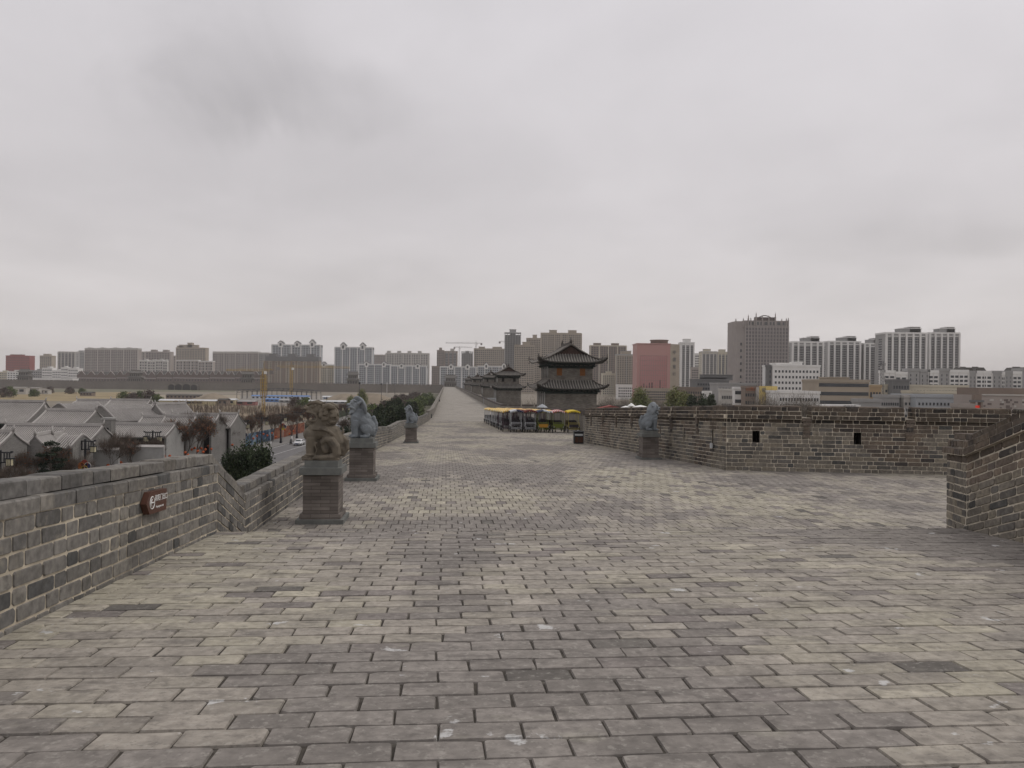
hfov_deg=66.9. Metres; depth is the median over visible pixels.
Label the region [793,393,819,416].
bare tree
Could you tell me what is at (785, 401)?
bare tree
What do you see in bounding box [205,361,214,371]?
apartment tower
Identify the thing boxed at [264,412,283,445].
bare tree
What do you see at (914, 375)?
building
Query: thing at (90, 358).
apartment tower
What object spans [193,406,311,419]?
nursery ground
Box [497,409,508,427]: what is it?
canopy cart
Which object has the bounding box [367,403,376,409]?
shrub
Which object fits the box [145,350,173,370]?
apartment tower
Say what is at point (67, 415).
courtyard house
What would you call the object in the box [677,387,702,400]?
building
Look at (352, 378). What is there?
gate tower
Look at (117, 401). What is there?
courtyard house
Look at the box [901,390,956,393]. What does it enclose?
building
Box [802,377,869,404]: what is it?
building
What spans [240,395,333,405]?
stony site ground
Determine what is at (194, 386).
arched gate
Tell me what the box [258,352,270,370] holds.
apartment tower
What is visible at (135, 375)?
gate tower
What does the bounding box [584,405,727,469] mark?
brick battlement
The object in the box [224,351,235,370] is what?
apartment tower
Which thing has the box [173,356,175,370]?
apartment tower
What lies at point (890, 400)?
building
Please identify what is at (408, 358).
apartment tower
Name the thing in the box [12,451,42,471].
bare tree
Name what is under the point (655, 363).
pink high-rise building
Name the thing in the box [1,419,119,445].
courtyard house
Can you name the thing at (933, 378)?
building
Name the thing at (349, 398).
willow
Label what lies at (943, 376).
building
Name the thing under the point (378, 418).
juniper
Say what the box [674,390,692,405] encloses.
willow
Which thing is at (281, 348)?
apartment tower
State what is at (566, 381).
watchtower
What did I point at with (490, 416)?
canopy cart
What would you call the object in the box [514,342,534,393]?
apartment tower
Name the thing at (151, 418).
courtyard house
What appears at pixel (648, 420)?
stone lion
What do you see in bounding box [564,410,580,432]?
canopy cart
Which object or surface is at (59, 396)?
dry grass field
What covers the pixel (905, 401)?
building
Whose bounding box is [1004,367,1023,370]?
pagoda block
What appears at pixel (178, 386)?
arched gate
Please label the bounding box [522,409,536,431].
canopy cart
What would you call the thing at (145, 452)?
yard wall
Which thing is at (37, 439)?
courtyard house
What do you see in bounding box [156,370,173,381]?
gabled arcade
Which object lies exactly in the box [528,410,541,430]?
canopy cart
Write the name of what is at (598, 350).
apartment tower
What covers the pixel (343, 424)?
bare tree
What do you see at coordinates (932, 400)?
building
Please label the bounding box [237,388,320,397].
steel hall
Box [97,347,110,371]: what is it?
apartment tower
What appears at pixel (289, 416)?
bare tree
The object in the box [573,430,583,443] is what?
litter bin
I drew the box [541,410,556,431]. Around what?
canopy cart
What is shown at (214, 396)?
earth mound
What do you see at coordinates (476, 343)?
tower crane
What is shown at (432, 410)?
brick parapet
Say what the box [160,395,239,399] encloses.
bare site ground
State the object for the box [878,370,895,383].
building
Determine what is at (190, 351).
apartment tower
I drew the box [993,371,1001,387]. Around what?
building
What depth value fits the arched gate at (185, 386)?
1117.77 m
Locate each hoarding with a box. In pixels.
[246,429,273,445]
[274,422,304,438]
[305,410,348,428]
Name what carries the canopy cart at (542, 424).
on the walkway paving
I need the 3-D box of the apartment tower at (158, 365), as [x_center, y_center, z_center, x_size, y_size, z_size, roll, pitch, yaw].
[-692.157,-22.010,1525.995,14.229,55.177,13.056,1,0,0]
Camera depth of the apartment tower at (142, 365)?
1519.94 m
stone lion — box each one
[301,400,348,460]
[347,396,377,437]
[404,405,417,422]
[639,402,659,430]
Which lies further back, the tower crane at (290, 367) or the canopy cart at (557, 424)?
the tower crane at (290, 367)
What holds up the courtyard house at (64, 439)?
on the ground at (530, 397)
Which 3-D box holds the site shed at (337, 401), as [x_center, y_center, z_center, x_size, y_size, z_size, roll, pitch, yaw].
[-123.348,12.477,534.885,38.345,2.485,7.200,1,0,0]
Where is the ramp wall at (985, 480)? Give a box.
[942,411,1023,542]
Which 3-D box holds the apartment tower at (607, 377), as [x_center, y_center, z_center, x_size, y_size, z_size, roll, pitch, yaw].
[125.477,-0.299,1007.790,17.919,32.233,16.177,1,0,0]
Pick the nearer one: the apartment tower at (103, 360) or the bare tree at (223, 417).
the bare tree at (223, 417)
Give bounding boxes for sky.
[0,0,1023,383]
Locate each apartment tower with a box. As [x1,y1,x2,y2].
[40,354,55,368]
[57,351,79,368]
[78,350,84,370]
[84,347,97,370]
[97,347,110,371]
[110,347,123,371]
[123,347,141,370]
[139,359,147,371]
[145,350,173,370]
[147,359,156,371]
[155,359,163,371]
[163,359,168,370]
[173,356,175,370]
[176,343,208,360]
[176,360,182,370]
[183,360,190,370]
[191,360,200,370]
[198,361,204,371]
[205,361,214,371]
[213,351,223,370]
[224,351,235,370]
[235,351,246,370]
[247,351,258,370]
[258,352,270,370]
[264,354,321,383]
[271,339,322,363]
[321,361,333,383]
[334,342,373,383]
[358,360,391,384]
[374,355,378,363]
[379,355,384,363]
[385,351,429,383]
[390,363,427,384]
[431,366,439,385]
[437,348,444,365]
[440,363,476,391]
[444,349,457,365]
[474,347,503,366]
[477,362,505,375]
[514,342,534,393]
[526,335,540,392]
[540,330,581,379]
[589,343,626,394]
[601,371,614,395]
[614,351,632,395]
[678,339,694,386]
[690,367,698,378]
[694,353,698,366]
[699,349,717,378]
[717,349,726,374]
[789,336,823,376]
[822,336,860,379]
[861,338,874,383]
[875,327,927,383]
[927,327,960,369]
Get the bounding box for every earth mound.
[193,393,227,399]
[324,394,351,399]
[339,393,392,403]
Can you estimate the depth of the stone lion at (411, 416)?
44.80 m
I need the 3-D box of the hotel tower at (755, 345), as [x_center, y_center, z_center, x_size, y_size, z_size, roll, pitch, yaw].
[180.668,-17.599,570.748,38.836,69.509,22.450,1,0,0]
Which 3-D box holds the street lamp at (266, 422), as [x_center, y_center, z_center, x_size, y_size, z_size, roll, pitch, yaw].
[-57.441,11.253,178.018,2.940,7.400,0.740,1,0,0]
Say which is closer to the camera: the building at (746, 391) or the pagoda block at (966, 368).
the building at (746, 391)
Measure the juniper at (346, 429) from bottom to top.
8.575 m
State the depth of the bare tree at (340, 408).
284.66 m
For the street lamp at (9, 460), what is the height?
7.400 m
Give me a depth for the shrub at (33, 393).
639.01 m
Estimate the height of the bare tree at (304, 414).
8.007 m
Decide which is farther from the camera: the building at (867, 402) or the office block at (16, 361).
the office block at (16, 361)
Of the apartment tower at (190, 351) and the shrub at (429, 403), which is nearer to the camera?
the shrub at (429, 403)
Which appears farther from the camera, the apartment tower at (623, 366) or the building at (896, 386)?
the apartment tower at (623, 366)
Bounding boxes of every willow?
[344,394,353,411]
[357,389,368,406]
[629,386,651,406]
[662,386,682,406]
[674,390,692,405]
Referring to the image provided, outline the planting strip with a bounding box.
[423,394,438,413]
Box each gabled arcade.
[77,370,117,380]
[116,371,156,381]
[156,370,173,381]
[173,371,209,382]
[209,370,236,382]
[235,370,263,383]
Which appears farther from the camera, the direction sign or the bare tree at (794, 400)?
the bare tree at (794, 400)
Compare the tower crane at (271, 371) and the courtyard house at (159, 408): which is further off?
the tower crane at (271, 371)
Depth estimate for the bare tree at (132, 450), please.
116.28 m
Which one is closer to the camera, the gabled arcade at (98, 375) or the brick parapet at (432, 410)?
the brick parapet at (432, 410)
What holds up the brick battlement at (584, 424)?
on the city wall
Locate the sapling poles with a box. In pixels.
[187,402,309,417]
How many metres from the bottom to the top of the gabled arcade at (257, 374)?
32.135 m
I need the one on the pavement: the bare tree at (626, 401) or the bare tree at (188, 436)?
the bare tree at (188, 436)
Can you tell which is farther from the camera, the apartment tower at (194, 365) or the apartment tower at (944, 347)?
the apartment tower at (194, 365)
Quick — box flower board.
[78,460,90,468]
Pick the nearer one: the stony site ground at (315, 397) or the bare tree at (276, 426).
the bare tree at (276, 426)
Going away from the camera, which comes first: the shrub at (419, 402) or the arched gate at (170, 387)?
the shrub at (419, 402)
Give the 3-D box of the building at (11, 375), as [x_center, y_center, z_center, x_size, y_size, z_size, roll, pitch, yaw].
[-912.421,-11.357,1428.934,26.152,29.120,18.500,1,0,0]
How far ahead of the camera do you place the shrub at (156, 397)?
499.50 m
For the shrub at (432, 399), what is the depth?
537.10 m
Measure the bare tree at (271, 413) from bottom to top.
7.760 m
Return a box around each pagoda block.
[953,367,972,370]
[972,367,985,370]
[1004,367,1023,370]
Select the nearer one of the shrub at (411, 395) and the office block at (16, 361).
the shrub at (411, 395)
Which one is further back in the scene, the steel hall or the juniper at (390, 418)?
the steel hall
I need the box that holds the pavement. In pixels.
[218,415,350,461]
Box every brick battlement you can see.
[455,386,504,407]
[505,404,625,413]
[541,408,582,430]
[554,408,584,409]
[583,410,584,442]
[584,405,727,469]
[726,405,1023,474]
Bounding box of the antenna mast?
[880,361,885,393]
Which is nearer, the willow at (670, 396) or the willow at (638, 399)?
the willow at (638, 399)
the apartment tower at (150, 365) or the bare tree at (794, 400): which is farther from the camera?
the apartment tower at (150, 365)
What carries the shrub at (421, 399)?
on the planting strip
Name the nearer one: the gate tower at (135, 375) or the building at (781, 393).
the building at (781, 393)
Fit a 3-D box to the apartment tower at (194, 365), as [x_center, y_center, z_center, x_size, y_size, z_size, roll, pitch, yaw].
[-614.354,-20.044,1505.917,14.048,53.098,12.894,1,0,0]
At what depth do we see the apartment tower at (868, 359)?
800.15 m
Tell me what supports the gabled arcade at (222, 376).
on the ground at (530, 397)
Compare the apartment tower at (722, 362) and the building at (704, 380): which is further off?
the apartment tower at (722, 362)
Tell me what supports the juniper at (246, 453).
on the planting strip
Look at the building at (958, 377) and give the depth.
449.88 m
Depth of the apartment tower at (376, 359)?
1949.89 m
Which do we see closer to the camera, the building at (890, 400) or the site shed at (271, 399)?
the building at (890, 400)
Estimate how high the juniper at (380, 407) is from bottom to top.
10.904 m
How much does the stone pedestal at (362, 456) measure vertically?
1.158 m
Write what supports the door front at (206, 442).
in the courtyard house at (217, 443)
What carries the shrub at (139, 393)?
on the bare site ground at (228, 396)
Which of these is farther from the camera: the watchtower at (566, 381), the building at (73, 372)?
the building at (73, 372)
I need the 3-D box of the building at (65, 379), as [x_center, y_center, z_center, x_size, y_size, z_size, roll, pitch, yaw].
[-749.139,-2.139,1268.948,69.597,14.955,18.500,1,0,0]
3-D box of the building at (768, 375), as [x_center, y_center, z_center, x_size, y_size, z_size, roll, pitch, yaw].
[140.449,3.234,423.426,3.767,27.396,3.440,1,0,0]
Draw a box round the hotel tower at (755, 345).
[727,313,788,385]
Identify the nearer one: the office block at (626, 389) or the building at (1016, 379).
the building at (1016, 379)
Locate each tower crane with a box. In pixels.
[226,361,273,414]
[276,361,331,393]
[445,341,481,362]
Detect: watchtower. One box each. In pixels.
[462,376,471,390]
[469,373,482,394]
[478,369,495,397]
[489,363,526,406]
[527,337,609,417]
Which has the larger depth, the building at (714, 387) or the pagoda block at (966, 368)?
the pagoda block at (966, 368)
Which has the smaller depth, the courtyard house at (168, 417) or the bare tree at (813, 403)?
the courtyard house at (168, 417)
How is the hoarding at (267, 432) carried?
on the ground at (530, 397)
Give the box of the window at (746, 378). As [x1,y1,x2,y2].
[745,352,787,385]
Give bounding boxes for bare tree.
[0,461,38,478]
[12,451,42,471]
[35,443,74,469]
[60,454,97,469]
[95,437,129,463]
[100,430,135,446]
[120,437,142,462]
[141,436,167,449]
[161,418,190,435]
[180,427,205,454]
[183,414,220,453]
[194,407,229,425]
[242,416,263,444]
[244,409,269,444]
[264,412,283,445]
[266,415,286,440]
[268,411,285,429]
[282,412,303,438]
[286,404,304,423]
[298,410,315,427]
[336,404,345,423]
[337,419,350,430]
[598,396,609,406]
[603,394,616,404]
[621,391,632,406]
[655,398,667,406]
[750,388,775,404]
[761,392,784,405]
[778,395,805,416]
[784,390,808,416]
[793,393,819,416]
[806,392,826,406]
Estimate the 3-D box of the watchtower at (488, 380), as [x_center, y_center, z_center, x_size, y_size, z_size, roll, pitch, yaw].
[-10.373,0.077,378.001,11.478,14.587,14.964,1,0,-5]
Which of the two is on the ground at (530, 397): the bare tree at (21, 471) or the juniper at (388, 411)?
the bare tree at (21, 471)
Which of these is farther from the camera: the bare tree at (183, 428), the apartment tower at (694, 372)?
the apartment tower at (694, 372)
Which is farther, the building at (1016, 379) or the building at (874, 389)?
the building at (1016, 379)
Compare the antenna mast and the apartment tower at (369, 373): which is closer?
the antenna mast
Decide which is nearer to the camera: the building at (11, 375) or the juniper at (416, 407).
the juniper at (416, 407)
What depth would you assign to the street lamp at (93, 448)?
107.42 m
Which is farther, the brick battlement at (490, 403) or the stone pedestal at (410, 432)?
the brick battlement at (490, 403)
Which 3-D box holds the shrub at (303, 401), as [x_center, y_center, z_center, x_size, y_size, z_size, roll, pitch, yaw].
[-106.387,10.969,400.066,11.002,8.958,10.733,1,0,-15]
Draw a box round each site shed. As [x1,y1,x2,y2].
[218,398,230,405]
[236,400,257,405]
[251,395,310,399]
[265,398,280,401]
[279,399,290,402]
[308,400,347,403]
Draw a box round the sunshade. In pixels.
[598,405,615,407]
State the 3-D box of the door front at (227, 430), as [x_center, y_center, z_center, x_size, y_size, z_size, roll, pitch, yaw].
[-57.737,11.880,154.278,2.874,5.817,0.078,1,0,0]
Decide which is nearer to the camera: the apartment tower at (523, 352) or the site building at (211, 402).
the site building at (211, 402)
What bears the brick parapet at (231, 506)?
on the city wall
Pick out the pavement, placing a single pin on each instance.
(285, 440)
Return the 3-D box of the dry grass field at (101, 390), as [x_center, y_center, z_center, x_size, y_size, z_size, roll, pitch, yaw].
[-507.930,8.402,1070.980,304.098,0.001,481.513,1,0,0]
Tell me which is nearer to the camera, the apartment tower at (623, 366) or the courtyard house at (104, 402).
the courtyard house at (104, 402)
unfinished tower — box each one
[461,351,472,365]
[504,329,520,368]
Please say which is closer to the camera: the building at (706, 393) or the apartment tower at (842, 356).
the building at (706, 393)
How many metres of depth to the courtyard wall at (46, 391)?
735.01 m
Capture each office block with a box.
[6,354,34,370]
[616,384,631,399]
[762,362,820,390]
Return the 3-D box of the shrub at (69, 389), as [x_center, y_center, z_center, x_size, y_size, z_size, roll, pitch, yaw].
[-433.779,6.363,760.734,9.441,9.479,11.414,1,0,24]
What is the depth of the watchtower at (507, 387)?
252.44 m
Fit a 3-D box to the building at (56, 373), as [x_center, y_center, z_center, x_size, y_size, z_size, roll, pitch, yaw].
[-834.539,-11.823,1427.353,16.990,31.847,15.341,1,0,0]
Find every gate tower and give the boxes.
[16,368,34,379]
[126,370,146,380]
[238,371,256,382]
[345,371,360,384]
[443,374,458,386]
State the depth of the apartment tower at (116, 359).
1719.83 m
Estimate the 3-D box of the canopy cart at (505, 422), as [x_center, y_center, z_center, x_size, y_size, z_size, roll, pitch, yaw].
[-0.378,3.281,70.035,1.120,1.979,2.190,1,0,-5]
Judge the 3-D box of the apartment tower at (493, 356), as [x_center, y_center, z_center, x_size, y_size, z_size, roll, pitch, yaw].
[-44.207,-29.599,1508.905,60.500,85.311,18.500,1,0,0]
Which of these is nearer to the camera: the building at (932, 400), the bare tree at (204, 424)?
the bare tree at (204, 424)
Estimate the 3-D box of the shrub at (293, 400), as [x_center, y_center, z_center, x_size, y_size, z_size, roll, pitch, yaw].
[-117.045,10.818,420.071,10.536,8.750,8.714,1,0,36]
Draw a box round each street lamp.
[0,450,14,470]
[81,439,96,457]
[143,430,162,441]
[256,417,268,448]
[275,414,286,442]
[293,411,302,437]
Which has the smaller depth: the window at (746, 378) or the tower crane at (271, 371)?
the tower crane at (271, 371)
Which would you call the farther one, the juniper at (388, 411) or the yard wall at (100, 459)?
the juniper at (388, 411)
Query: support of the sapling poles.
on the nursery ground at (246, 414)
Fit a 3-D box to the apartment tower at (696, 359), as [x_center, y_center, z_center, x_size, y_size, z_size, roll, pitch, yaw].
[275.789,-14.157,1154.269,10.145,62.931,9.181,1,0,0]
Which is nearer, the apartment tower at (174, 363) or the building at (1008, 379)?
the building at (1008, 379)
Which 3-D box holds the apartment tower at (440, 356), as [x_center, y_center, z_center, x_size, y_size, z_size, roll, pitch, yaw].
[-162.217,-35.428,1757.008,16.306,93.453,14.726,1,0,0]
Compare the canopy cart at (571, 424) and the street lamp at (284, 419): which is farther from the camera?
the street lamp at (284, 419)
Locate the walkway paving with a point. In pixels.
(924, 599)
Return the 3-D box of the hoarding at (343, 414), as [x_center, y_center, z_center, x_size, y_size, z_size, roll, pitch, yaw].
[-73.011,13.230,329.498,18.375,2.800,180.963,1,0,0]
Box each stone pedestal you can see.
[295,459,348,524]
[344,437,379,481]
[403,423,418,442]
[635,430,661,459]
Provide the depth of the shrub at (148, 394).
503.23 m
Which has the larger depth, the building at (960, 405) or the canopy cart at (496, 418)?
the building at (960, 405)
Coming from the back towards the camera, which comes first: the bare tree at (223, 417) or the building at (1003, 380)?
the building at (1003, 380)
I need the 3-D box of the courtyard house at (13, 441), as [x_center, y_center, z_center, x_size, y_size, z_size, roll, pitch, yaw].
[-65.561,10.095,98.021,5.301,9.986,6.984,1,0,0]
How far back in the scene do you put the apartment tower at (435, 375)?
1599.96 m
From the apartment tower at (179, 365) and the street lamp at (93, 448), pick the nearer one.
the street lamp at (93, 448)
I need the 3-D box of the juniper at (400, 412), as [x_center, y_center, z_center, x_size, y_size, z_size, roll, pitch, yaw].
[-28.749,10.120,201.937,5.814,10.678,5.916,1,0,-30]
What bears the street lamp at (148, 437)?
on the pavement
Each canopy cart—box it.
[488,408,496,423]
[493,408,502,425]
[494,409,505,427]
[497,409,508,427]
[498,409,511,429]
[501,409,514,431]
[508,409,522,431]
[514,409,527,431]
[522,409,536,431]
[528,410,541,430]
[536,409,549,432]
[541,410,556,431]
[550,410,564,432]
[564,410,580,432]
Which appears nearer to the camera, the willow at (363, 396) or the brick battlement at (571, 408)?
the brick battlement at (571, 408)
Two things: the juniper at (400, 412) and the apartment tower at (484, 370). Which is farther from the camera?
the apartment tower at (484, 370)
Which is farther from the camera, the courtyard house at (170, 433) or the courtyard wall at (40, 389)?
the courtyard wall at (40, 389)
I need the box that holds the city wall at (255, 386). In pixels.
[0,379,444,392]
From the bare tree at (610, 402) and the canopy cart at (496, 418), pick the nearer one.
the canopy cart at (496, 418)
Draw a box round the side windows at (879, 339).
[878,339,881,383]
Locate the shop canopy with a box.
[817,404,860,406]
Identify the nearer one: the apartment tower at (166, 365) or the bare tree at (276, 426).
the bare tree at (276, 426)
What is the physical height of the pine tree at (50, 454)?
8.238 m
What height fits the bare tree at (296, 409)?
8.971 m
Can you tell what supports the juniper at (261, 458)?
on the planting strip
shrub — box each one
[0,387,13,397]
[5,386,17,395]
[28,389,40,396]
[64,386,76,393]
[116,391,129,398]
[125,392,139,398]
[136,390,143,398]
[141,389,157,399]
[151,394,163,401]
[287,396,301,406]
[295,397,310,406]
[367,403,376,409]
[408,392,414,399]
[412,399,423,412]
[413,396,427,407]
[418,405,424,415]
[423,397,430,405]
[428,396,434,404]
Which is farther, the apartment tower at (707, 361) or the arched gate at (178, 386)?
the arched gate at (178, 386)
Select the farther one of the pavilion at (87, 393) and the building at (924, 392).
the pavilion at (87, 393)
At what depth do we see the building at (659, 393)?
660.01 m
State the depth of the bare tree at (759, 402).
179.68 m
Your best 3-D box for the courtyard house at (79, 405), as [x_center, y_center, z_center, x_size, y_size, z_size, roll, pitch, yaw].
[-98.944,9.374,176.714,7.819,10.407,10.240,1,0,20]
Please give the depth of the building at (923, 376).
449.99 m
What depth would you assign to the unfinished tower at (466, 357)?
1651.50 m
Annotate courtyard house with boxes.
[0,397,50,428]
[0,425,30,477]
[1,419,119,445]
[27,426,62,472]
[32,405,102,422]
[51,402,100,408]
[51,427,64,438]
[54,433,95,469]
[76,396,109,405]
[94,404,157,421]
[105,396,151,405]
[116,419,184,456]
[138,412,178,421]
[151,399,192,414]
[161,411,203,454]
[171,409,227,460]
[219,409,246,454]
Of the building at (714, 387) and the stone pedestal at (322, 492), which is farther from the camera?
the building at (714, 387)
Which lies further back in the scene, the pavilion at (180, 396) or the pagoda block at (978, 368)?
the pavilion at (180, 396)
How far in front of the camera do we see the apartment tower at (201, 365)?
1499.84 m
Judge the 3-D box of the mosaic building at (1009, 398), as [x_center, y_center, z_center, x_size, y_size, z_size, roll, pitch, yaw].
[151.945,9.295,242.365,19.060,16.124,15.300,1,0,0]
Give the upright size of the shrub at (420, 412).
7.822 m
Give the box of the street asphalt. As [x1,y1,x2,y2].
[219,421,349,466]
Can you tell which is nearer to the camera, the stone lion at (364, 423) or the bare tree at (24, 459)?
the stone lion at (364, 423)
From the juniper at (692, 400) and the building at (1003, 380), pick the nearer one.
the juniper at (692, 400)
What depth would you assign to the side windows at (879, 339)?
710.96 m
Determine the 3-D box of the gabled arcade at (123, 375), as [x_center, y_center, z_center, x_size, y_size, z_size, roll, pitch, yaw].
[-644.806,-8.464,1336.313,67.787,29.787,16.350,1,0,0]
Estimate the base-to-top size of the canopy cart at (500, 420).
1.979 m
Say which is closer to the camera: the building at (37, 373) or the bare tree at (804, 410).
the bare tree at (804, 410)
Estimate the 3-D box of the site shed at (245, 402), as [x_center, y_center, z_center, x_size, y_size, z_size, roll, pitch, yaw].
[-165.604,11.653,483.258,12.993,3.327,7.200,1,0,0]
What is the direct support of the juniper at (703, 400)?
on the ground at (530, 397)
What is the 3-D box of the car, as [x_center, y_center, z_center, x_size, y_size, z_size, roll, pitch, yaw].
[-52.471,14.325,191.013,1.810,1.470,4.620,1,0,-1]
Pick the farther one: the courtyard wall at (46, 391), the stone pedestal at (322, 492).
the courtyard wall at (46, 391)
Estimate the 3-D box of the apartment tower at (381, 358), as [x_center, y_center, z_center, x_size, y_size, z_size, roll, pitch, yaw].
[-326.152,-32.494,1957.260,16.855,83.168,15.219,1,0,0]
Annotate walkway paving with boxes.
[0,421,1023,767]
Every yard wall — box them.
[93,447,119,466]
[120,445,164,462]
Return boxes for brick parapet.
[0,454,218,637]
[211,457,245,531]
[236,413,428,531]
[426,387,443,419]
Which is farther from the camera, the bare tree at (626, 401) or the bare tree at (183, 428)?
the bare tree at (626, 401)
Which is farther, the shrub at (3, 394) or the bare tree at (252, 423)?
the shrub at (3, 394)
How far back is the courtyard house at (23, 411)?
150.00 m
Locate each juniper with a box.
[220,445,246,480]
[231,437,255,476]
[238,439,275,479]
[340,425,350,433]
[369,409,383,426]
[372,403,385,415]
[383,406,399,420]
[384,409,397,425]
[389,401,397,410]
[395,402,405,420]
[414,401,419,415]
[686,394,699,405]
[696,393,711,405]
[706,393,716,405]
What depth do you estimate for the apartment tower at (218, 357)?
1699.89 m
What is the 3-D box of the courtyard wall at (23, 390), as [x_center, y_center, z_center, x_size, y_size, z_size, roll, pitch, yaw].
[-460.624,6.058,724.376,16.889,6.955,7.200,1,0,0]
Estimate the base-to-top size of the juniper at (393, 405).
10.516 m
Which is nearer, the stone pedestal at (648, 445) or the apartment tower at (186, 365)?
the stone pedestal at (648, 445)
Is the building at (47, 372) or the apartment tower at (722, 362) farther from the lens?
the building at (47, 372)
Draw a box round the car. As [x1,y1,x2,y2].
[293,439,304,445]
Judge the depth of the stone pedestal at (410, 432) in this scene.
44.63 m
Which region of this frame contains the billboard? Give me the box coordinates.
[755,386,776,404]
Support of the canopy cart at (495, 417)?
on the walkway paving
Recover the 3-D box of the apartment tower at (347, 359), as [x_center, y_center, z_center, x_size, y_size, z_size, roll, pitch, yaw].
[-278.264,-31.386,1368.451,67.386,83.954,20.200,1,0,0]
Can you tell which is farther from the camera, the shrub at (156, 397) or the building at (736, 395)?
the shrub at (156, 397)
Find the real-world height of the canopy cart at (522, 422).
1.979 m
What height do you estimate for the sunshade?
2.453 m
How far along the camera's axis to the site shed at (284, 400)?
544.50 m
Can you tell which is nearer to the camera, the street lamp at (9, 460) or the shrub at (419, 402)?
the street lamp at (9, 460)
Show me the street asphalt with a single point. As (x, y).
(286, 448)
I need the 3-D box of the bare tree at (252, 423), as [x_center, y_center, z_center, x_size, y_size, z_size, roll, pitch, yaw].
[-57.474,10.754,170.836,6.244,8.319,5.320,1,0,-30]
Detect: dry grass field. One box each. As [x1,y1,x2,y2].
[0,392,130,400]
[54,389,234,391]
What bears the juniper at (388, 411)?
on the planting strip
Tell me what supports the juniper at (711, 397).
on the ground at (530, 397)
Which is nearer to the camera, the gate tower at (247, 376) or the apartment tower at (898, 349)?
the apartment tower at (898, 349)
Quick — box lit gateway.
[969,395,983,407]
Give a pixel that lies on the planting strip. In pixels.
(429, 407)
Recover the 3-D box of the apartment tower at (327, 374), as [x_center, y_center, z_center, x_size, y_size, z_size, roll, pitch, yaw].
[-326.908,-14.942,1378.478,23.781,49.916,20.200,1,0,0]
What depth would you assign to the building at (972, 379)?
450.00 m
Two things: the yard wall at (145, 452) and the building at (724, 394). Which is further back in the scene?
the building at (724, 394)
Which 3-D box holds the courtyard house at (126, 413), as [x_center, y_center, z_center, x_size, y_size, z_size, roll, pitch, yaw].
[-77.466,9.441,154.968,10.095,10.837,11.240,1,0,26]
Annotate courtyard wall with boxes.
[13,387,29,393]
[30,387,42,393]
[42,389,51,393]
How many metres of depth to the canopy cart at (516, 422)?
67.78 m
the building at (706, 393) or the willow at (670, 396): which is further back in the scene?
the building at (706, 393)
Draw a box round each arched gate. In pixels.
[167,384,174,389]
[174,383,181,389]
[182,383,190,389]
[190,384,198,389]
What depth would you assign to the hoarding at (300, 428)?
220.31 m
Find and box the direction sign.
[140,488,166,514]
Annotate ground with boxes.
[43,388,670,433]
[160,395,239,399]
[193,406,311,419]
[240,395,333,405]
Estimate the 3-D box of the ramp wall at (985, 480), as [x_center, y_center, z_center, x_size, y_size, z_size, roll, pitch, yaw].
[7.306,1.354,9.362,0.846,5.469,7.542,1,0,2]
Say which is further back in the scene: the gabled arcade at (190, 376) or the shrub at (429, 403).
the gabled arcade at (190, 376)
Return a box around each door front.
[204,433,208,453]
[227,430,228,452]
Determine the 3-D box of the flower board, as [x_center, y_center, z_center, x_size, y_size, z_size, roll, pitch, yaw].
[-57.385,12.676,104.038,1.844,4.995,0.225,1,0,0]
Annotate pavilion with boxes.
[80,392,95,395]
[166,394,201,398]
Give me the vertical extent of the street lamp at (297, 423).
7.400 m
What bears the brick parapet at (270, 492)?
on the city wall
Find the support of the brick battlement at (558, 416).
on the city wall
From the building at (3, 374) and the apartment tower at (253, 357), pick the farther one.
the apartment tower at (253, 357)
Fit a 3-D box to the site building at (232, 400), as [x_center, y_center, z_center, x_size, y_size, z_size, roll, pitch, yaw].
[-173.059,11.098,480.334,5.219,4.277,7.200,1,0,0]
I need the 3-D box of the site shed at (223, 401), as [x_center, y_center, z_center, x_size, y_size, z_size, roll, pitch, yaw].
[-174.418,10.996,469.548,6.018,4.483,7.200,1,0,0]
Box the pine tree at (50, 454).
[35,440,67,472]
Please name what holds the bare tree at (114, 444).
on the ground at (530, 397)
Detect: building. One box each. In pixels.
[0,370,8,379]
[7,370,17,379]
[31,369,41,377]
[33,378,78,380]
[42,366,56,377]
[52,369,60,377]
[61,366,70,377]
[68,367,82,377]
[158,399,217,405]
[228,398,238,405]
[632,340,679,400]
[634,388,672,402]
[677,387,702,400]
[689,374,732,390]
[702,391,711,397]
[709,383,756,403]
[718,388,731,404]
[732,387,740,404]
[740,386,758,404]
[765,365,771,385]
[765,390,820,408]
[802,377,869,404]
[851,398,881,406]
[869,385,881,398]
[870,384,968,393]
[872,394,899,406]
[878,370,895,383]
[884,379,909,393]
[890,393,953,407]
[895,372,907,378]
[898,394,910,418]
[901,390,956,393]
[902,368,919,384]
[920,369,929,384]
[928,370,938,384]
[934,368,949,384]
[949,370,968,387]
[950,403,974,407]
[954,387,1023,414]
[969,371,975,387]
[976,371,992,387]
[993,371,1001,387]
[1001,372,1004,387]
[1002,371,1012,387]
[1011,368,1023,387]
[1012,371,1021,387]

